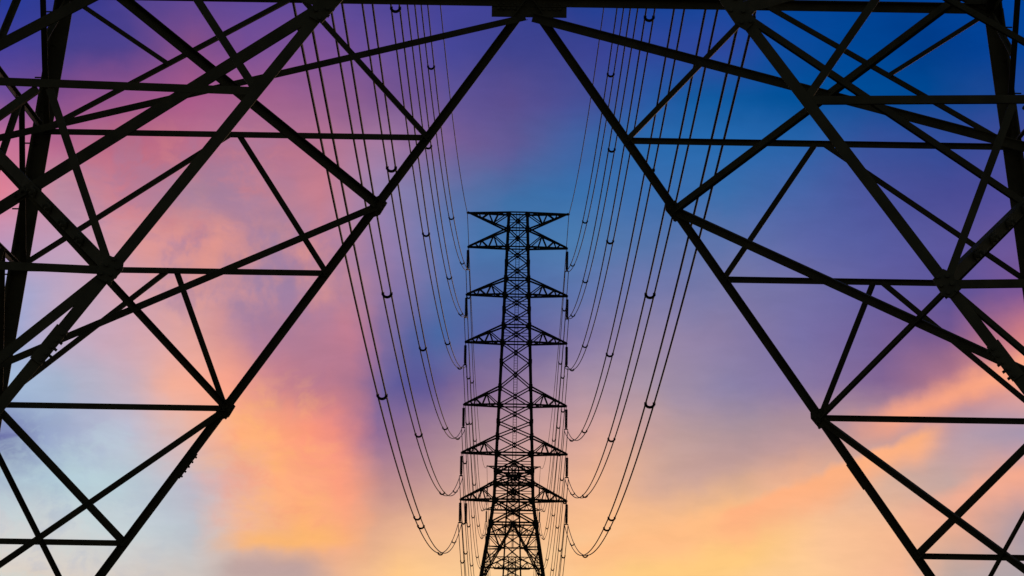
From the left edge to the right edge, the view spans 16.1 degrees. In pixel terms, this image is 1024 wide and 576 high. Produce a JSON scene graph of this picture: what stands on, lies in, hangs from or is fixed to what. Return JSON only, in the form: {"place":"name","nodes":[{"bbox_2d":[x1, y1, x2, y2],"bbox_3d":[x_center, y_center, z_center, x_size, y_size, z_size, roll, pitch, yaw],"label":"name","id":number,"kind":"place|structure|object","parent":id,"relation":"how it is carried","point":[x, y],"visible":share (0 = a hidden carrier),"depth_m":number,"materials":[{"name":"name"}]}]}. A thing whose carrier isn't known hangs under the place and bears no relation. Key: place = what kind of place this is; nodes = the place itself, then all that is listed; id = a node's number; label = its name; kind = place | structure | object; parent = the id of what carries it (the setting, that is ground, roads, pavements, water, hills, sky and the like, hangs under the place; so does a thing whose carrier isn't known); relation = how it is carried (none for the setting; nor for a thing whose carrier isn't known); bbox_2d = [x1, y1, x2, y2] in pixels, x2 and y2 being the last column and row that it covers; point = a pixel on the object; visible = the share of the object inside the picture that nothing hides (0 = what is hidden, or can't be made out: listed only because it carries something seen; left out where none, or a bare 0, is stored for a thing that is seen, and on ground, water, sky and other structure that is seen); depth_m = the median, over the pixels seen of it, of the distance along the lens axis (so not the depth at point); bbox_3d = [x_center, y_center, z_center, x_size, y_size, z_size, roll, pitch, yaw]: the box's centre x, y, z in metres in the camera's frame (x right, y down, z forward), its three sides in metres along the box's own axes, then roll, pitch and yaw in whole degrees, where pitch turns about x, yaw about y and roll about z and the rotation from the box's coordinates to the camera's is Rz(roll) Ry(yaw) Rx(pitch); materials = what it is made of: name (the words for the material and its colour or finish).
{"place":"outdoors","nodes":[
{"label":"outdoors","id":0,"kind":"place"},
{"bbox_2d":[0,0,1023,575],"label":"sky","id":1,"kind":"structure","parent":0,"point":[733,474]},
{"bbox_3d":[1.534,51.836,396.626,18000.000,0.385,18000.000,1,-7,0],"label":"ground","id":2,"kind":"structure","parent":0,"visible":0},
{"bbox_2d":[0,0,1023,575],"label":"lattice pylon","id":3,"kind":"object","parent":2,"relation":"on","point":[30,178],"visible":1,"depth_m":41.84,"materials":[{"name":"metal"}]},
{"bbox_2d":[485,465,540,575],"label":"lattice pylon","id":4,"kind":"object","parent":2,"relation":"on","point":[505,544],"visible":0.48,"depth_m":819.17,"materials":[{"name":"metal"}]},
{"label":"insulator string","id":5,"kind":"object","parent":4,"relation":"hanging from","visible":0},
{"bbox_2d":[538,321,568,539],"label":"conductor pair","id":6,"kind":"object","parent":5,"relation":"hanging from","point":[555,440],"visible":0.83,"depth_m":509.33,"materials":[{"name":"metal"}]},
{"bbox_2d":[496,556,529,575],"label":"lattice pylon","id":7,"kind":"object","parent":2,"relation":"on","point":[513,559],"visible":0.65,"depth_m":1209.29,"materials":[{"name":"metal"}]},
{"bbox_2d":[459,211,569,575],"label":"lattice pylon","id":8,"kind":"object","parent":2,"relation":"on","point":[531,453],"visible":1,"depth_m":429.94,"materials":[{"name":"metal"}]},
{"bbox_2d":[440,5,467,212],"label":"earth wire","id":9,"kind":"object","parent":8,"relation":"attached to","point":[450,98],"visible":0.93,"depth_m":310.05,"materials":[{"name":"metal"}]},
{"bbox_2d":[458,501,461,524],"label":"insulator string","id":10,"kind":"object","parent":8,"relation":"hanging from","point":[460,517],"visible":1,"depth_m":427.93,"materials":[{"name":"brown ceramic"}]},
{"bbox_2d":[292,3,461,555],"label":"conductor pair","id":11,"kind":"object","parent":10,"relation":"hanging from","point":[337,162],"visible":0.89,"depth_m":140.31,"materials":[{"name":"metal"}]},
{"bbox_2d":[458,523,464,575],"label":"conductor pair","id":12,"kind":"object","parent":10,"relation":"hanging from","point":[463,551],"visible":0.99,"depth_m":448.80,"materials":[{"name":"metal"}]},
{"bbox_2d":[459,454,462,476],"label":"insulator string","id":13,"kind":"object","parent":8,"relation":"hanging from","point":[461,464],"visible":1,"depth_m":428.67,"materials":[{"name":"brown ceramic"}]},
{"bbox_2d":[331,4,462,495],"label":"conductor pair","id":14,"kind":"object","parent":13,"relation":"hanging from","point":[362,130],"visible":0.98,"depth_m":160.43,"materials":[{"name":"metal"}]},
{"bbox_2d":[459,478,468,574],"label":"conductor pair","id":15,"kind":"object","parent":13,"relation":"hanging from","point":[465,529],"visible":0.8,"depth_m":463.94,"materials":[{"name":"metal"}]},
{"bbox_2d":[461,406,464,428],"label":"insulator string","id":16,"kind":"object","parent":8,"relation":"hanging from","point":[463,416],"visible":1,"depth_m":429.39,"materials":[{"name":"brown ceramic"}]},
{"bbox_2d":[361,4,464,439],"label":"conductor pair","id":17,"kind":"object","parent":16,"relation":"hanging from","point":[387,166],"visible":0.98,"depth_m":180.95,"materials":[{"name":"metal"}]},
{"bbox_2d":[461,430,473,575],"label":"conductor pair","id":18,"kind":"object","parent":16,"relation":"hanging from","point":[468,502],"visible":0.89,"depth_m":475.07,"materials":[{"name":"metal"}]},
{"bbox_2d":[463,343,466,366],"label":"insulator string","id":19,"kind":"object","parent":8,"relation":"hanging from","point":[465,353],"visible":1,"depth_m":430.32,"materials":[{"name":"brown ceramic"}]},
{"bbox_2d":[390,5,466,369],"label":"conductor pair","id":20,"kind":"object","parent":19,"relation":"hanging from","point":[397,11],"visible":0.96,"depth_m":213.92,"materials":[{"name":"metal"}]},
{"bbox_2d":[463,367,480,568],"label":"conductor pair","id":21,"kind":"object","parent":19,"relation":"hanging from","point":[468,463],"visible":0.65,"depth_m":489.30,"materials":[{"name":"metal"}]},
{"bbox_2d":[464,503,467,524],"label":"insulator string","id":22,"kind":"object","parent":8,"relation":"hanging from","point":[465,514],"visible":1,"depth_m":427.94,"materials":[{"name":"brown ceramic"}]},
{"bbox_2d":[464,296,467,319],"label":"insulator string","id":23,"kind":"object","parent":8,"relation":"hanging from","point":[466,300],"visible":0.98,"depth_m":431.03,"materials":[{"name":"brown ceramic"}]},
{"bbox_2d":[407,5,465,316],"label":"conductor pair","id":24,"kind":"object","parent":23,"relation":"hanging from","point":[430,147],"visible":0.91,"depth_m":239.26,"materials":[{"name":"metal"}]},
{"bbox_2d":[464,319,486,538],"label":"conductor pair","id":25,"kind":"object","parent":23,"relation":"hanging from","point":[472,436],"visible":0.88,"depth_m":503.74,"materials":[{"name":"metal"}]},
{"bbox_2d":[466,250,469,271],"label":"insulator string","id":26,"kind":"object","parent":8,"relation":"hanging from","point":[467,263],"visible":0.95,"depth_m":431.74,"materials":[{"name":"brown ceramic"}]},
{"bbox_2d":[421,5,469,270],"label":"conductor pair","id":27,"kind":"object","parent":26,"relation":"hanging from","point":[429,68],"visible":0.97,"depth_m":258.02,"materials":[{"name":"metal"}]},
{"bbox_2d":[466,272,486,510],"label":"conductor pair","id":28,"kind":"object","parent":26,"relation":"hanging from","point":[473,384],"visible":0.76,"depth_m":493.47,"materials":[{"name":"metal"}]},
{"bbox_2d":[467,214,483,464],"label":"earth wire","id":29,"kind":"object","parent":8,"relation":"attached to","point":[472,326],"visible":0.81,"depth_m":499.46,"materials":[{"name":"metal"}]},
{"bbox_2d":[540,216,568,468],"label":"earth wire","id":30,"kind":"object","parent":8,"relation":"attached to","point":[559,330],"visible":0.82,"depth_m":496.78,"materials":[{"name":"metal"}]},
{"bbox_2d":[564,502,567,524],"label":"insulator string","id":31,"kind":"object","parent":8,"relation":"hanging from","point":[566,513],"visible":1,"depth_m":427.94,"materials":[{"name":"brown ceramic"}]},
{"bbox_2d":[559,526,567,575],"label":"conductor pair","id":32,"kind":"object","parent":31,"relation":"hanging from","point":[562,550],"visible":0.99,"depth_m":445.67,"materials":[{"name":"metal"}]},
{"bbox_2d":[564,10,756,557],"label":"conductor pair","id":33,"kind":"object","parent":31,"relation":"hanging from","point":[705,165],"visible":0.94,"depth_m":139.40,"materials":[{"name":"metal"}]},
{"bbox_2d":[564,345,567,368],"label":"insulator string","id":34,"kind":"object","parent":8,"relation":"hanging from","point":[566,355],"visible":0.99,"depth_m":430.32,"materials":[{"name":"brown ceramic"}]},
{"bbox_2d":[544,369,567,569],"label":"conductor pair","id":35,"kind":"object","parent":34,"relation":"hanging from","point":[559,464],"visible":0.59,"depth_m":487.51,"materials":[{"name":"metal"}]},
{"bbox_2d":[565,9,655,370],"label":"conductor pair","id":36,"kind":"object","parent":34,"relation":"hanging from","point":[646,20],"visible":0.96,"depth_m":213.43,"materials":[{"name":"metal"}]},
{"bbox_2d":[564,407,567,430],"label":"insulator string","id":37,"kind":"object","parent":8,"relation":"hanging from","point":[566,412],"visible":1,"depth_m":429.34,"materials":[{"name":"brown ceramic"}]},
{"bbox_2d":[550,431,567,575],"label":"conductor pair","id":38,"kind":"object","parent":37,"relation":"hanging from","point":[557,506],"visible":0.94,"depth_m":482.32,"materials":[{"name":"metal"}]},
{"bbox_2d":[564,9,684,441],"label":"conductor pair","id":39,"kind":"object","parent":37,"relation":"hanging from","point":[664,63],"visible":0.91,"depth_m":182.38,"materials":[{"name":"metal"}]},
{"bbox_2d":[565,297,568,320],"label":"insulator string","id":40,"kind":"object","parent":8,"relation":"hanging from","point":[567,304],"visible":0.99,"depth_m":430.99,"materials":[{"name":"brown ceramic"}]},
{"bbox_2d":[565,8,637,318],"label":"conductor pair","id":41,"kind":"object","parent":40,"relation":"hanging from","point":[609,150],"visible":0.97,"depth_m":239.82,"materials":[{"name":"metal"}]},
{"bbox_2d":[565,458,568,478],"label":"insulator string","id":42,"kind":"object","parent":8,"relation":"hanging from","point":[566,473],"visible":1,"depth_m":428.61,"materials":[{"name":"brown ceramic"}]},
{"bbox_2d":[555,480,568,575],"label":"conductor pair","id":43,"kind":"object","parent":42,"relation":"hanging from","point":[560,529],"visible":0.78,"depth_m":462.59,"materials":[{"name":"metal"}]},
{"bbox_2d":[565,10,718,497],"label":"conductor pair","id":44,"kind":"object","parent":42,"relation":"hanging from","point":[680,133],"visible":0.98,"depth_m":158.75,"materials":[{"name":"metal"}]},
{"bbox_2d":[565,249,568,272],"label":"insulator string","id":45,"kind":"object","parent":8,"relation":"hanging from","point":[567,252],"visible":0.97,"depth_m":431.73,"materials":[{"name":"brown ceramic"}]},
{"bbox_2d":[538,273,568,511],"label":"conductor pair","id":46,"kind":"object","parent":45,"relation":"hanging from","point":[556,392],"visible":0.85,"depth_m":498.74,"materials":[{"name":"metal"}]},
{"bbox_2d":[565,8,623,271],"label":"conductor pair","id":47,"kind":"object","parent":45,"relation":"hanging from","point":[608,75],"visible":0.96,"depth_m":263.89,"materials":[{"name":"metal"}]},
{"bbox_2d":[569,8,603,213],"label":"earth wire","id":48,"kind":"object","parent":8,"relation":"attached to","point":[588,110],"visible":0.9,"depth_m":320.32,"materials":[{"name":"metal"}]}
]}

